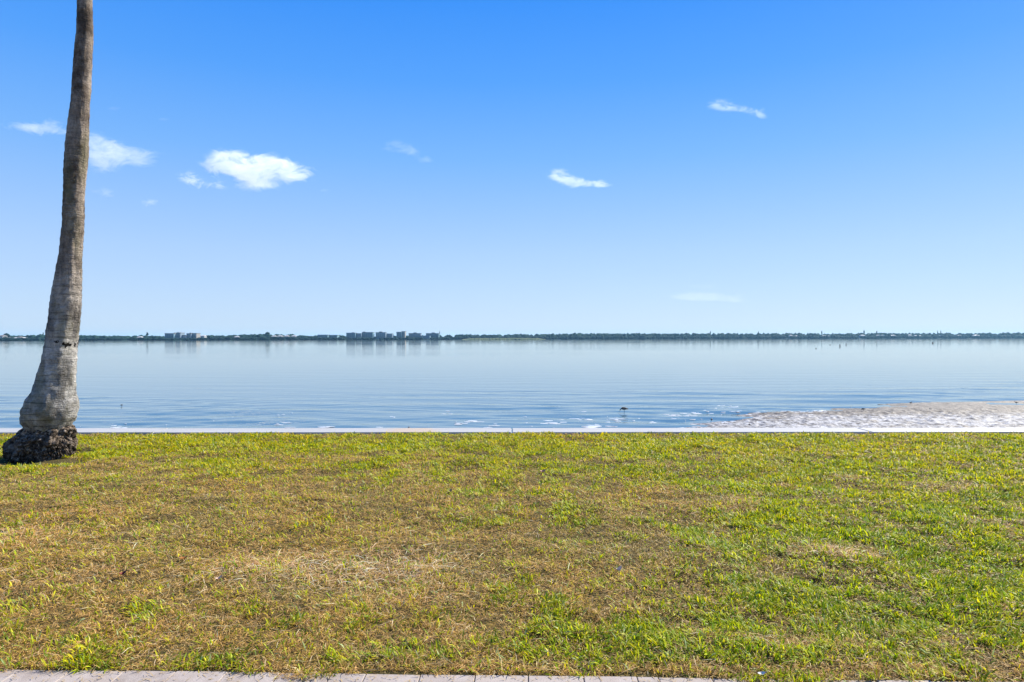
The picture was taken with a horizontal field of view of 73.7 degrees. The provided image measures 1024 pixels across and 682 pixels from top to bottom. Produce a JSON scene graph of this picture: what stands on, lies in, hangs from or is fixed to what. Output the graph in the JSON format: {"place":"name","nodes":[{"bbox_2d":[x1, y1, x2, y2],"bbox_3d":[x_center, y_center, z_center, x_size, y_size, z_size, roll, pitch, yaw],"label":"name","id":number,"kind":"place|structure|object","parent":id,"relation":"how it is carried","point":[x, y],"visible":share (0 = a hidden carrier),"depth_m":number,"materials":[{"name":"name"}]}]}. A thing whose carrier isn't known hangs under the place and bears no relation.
{"place":"outdoors","nodes":[
{"label":"outdoors","id":0,"kind":"place"},
{"bbox_2d":[0,670,960,681],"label":"pavement","id":1,"kind":"structure","parent":0,"point":[107,676],"depth_m":3.20,"materials":[{"name":"concrete"}]},
{"bbox_2d":[3,667,1013,681],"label":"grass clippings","id":2,"kind":"object","parent":1,"relation":"on","point":[390,677],"depth_m":3.19,"materials":[{"name":"green plant"}]},
{"bbox_2d":[462,338,539,339],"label":"marsh grass","id":3,"kind":"structure","parent":0,"point":[501,338],"depth_m":1206.27,"materials":[{"name":"green plant"}]},
{"bbox_2d":[4,338,1000,340],"bbox_3d":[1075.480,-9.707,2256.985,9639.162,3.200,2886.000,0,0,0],"label":"shore","id":4,"kind":"structure","parent":0,"point":[713,338],"depth_m":1662.26,"materials":[{"name":"green plant"}]},
{"bbox_2d":[164,333,174,337],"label":"condominium","id":5,"kind":"structure","parent":4,"relation":"on","point":[169,335],"depth_m":1076.18,"materials":[{"name":"grey concrete"}]},
{"bbox_2d":[176,332,184,337],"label":"condominium","id":6,"kind":"structure","parent":4,"relation":"on","point":[179,334],"depth_m":1083.18,"materials":[{"name":"grey concrete"}]},
{"bbox_2d":[192,333,200,339],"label":"condominium","id":7,"kind":"structure","parent":4,"relation":"on","point":[195,335],"depth_m":1095.65,"materials":[{"name":"beige paint"}]},
{"bbox_2d":[346,332,355,337],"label":"condominium","id":8,"kind":"structure","parent":4,"relation":"on","point":[351,335],"depth_m":1217.92,"materials":[{"name":"grey concrete"}]},
{"bbox_2d":[362,332,373,337],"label":"condominium","id":9,"kind":"structure","parent":4,"relation":"on","point":[367,334],"depth_m":1230.92,"materials":[{"name":"grey concrete"}]},
{"bbox_2d":[375,332,386,338],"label":"condominium","id":10,"kind":"structure","parent":4,"relation":"on","point":[381,335],"depth_m":1241.33,"materials":[{"name":"grey concrete"}]},
{"bbox_2d":[396,332,401,337],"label":"condominium","id":11,"kind":"structure","parent":4,"relation":"on","point":[398,334],"depth_m":1262.56,"materials":[{"name":"grey concrete"}]},
{"bbox_2d":[409,332,421,337],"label":"condominium","id":12,"kind":"structure","parent":4,"relation":"on","point":[413,334],"depth_m":1282.37,"materials":[{"name":"grey concrete"}]},
{"bbox_2d":[416,336,430,338],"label":"condominium","id":13,"kind":"structure","parent":4,"relation":"on","point":[425,337],"depth_m":1276.53,"materials":[{"name":"grey"}]},
{"bbox_2d":[426,332,438,337],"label":"condominium","id":14,"kind":"structure","parent":4,"relation":"on","point":[434,334],"depth_m":1304.36,"materials":[{"name":"grey concrete"}]},
{"bbox_2d":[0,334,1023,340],"bbox_3d":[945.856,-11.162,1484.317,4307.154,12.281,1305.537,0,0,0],"label":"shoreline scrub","id":15,"kind":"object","parent":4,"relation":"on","point":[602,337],"visible":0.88,"depth_m":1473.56,"materials":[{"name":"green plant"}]},
{"bbox_2d":[7,332,1023,338],"bbox_3d":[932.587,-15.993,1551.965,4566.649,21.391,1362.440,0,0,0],"label":"woodland","id":16,"kind":"object","parent":4,"relation":"on","point":[631,334],"visible":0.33,"depth_m":1572.17,"materials":[{"name":"green plant"}]},
{"bbox_2d":[0,338,1023,432],"bbox_3d":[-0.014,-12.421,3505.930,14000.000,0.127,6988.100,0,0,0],"label":"water","id":17,"kind":"structure","parent":0,"point":[168,384],"depth_m":43.94,"materials":[{"name":"blue liquid"}]},
{"bbox_2d":[80,405,825,427],"bbox_3d":[-3.254,2.592,23.607,29.758,0.008,7.162,0,0,0],"label":"sea foam","id":18,"kind":"object","parent":17,"relation":"on","point":[596,425],"visible":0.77,"depth_m":21.79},
{"bbox_2d":[0,0,1023,336],"label":"sky","id":19,"kind":"structure","parent":0,"point":[284,167],"materials":[{"name":"blue"}]},
{"bbox_2d":[686,401,1023,427],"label":"sandbar","id":20,"kind":"structure","parent":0,"point":[981,414],"depth_m":22.43,"materials":[{"name":"sand"}]},
{"label":"ground","id":21,"kind":"structure","parent":0,"visible":0},
{"bbox_2d":[0,430,1023,681],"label":"lawn","id":22,"kind":"structure","parent":21,"relation":"on","point":[172,516],"depth_m":4.94,"materials":[{"name":"plant"}]},
{"bbox_2d":[0,0,93,463],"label":"palm tree","id":23,"kind":"object","parent":22,"relation":"on","point":[49,410],"visible":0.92,"depth_m":9.07,"materials":[{"name":"grey plant"}]},
{"bbox_2d":[0,428,1023,433],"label":"seawall","id":24,"kind":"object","parent":21,"relation":"on","point":[475,430],"visible":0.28,"depth_m":11.59,"materials":[{"name":"concrete"}]}
]}

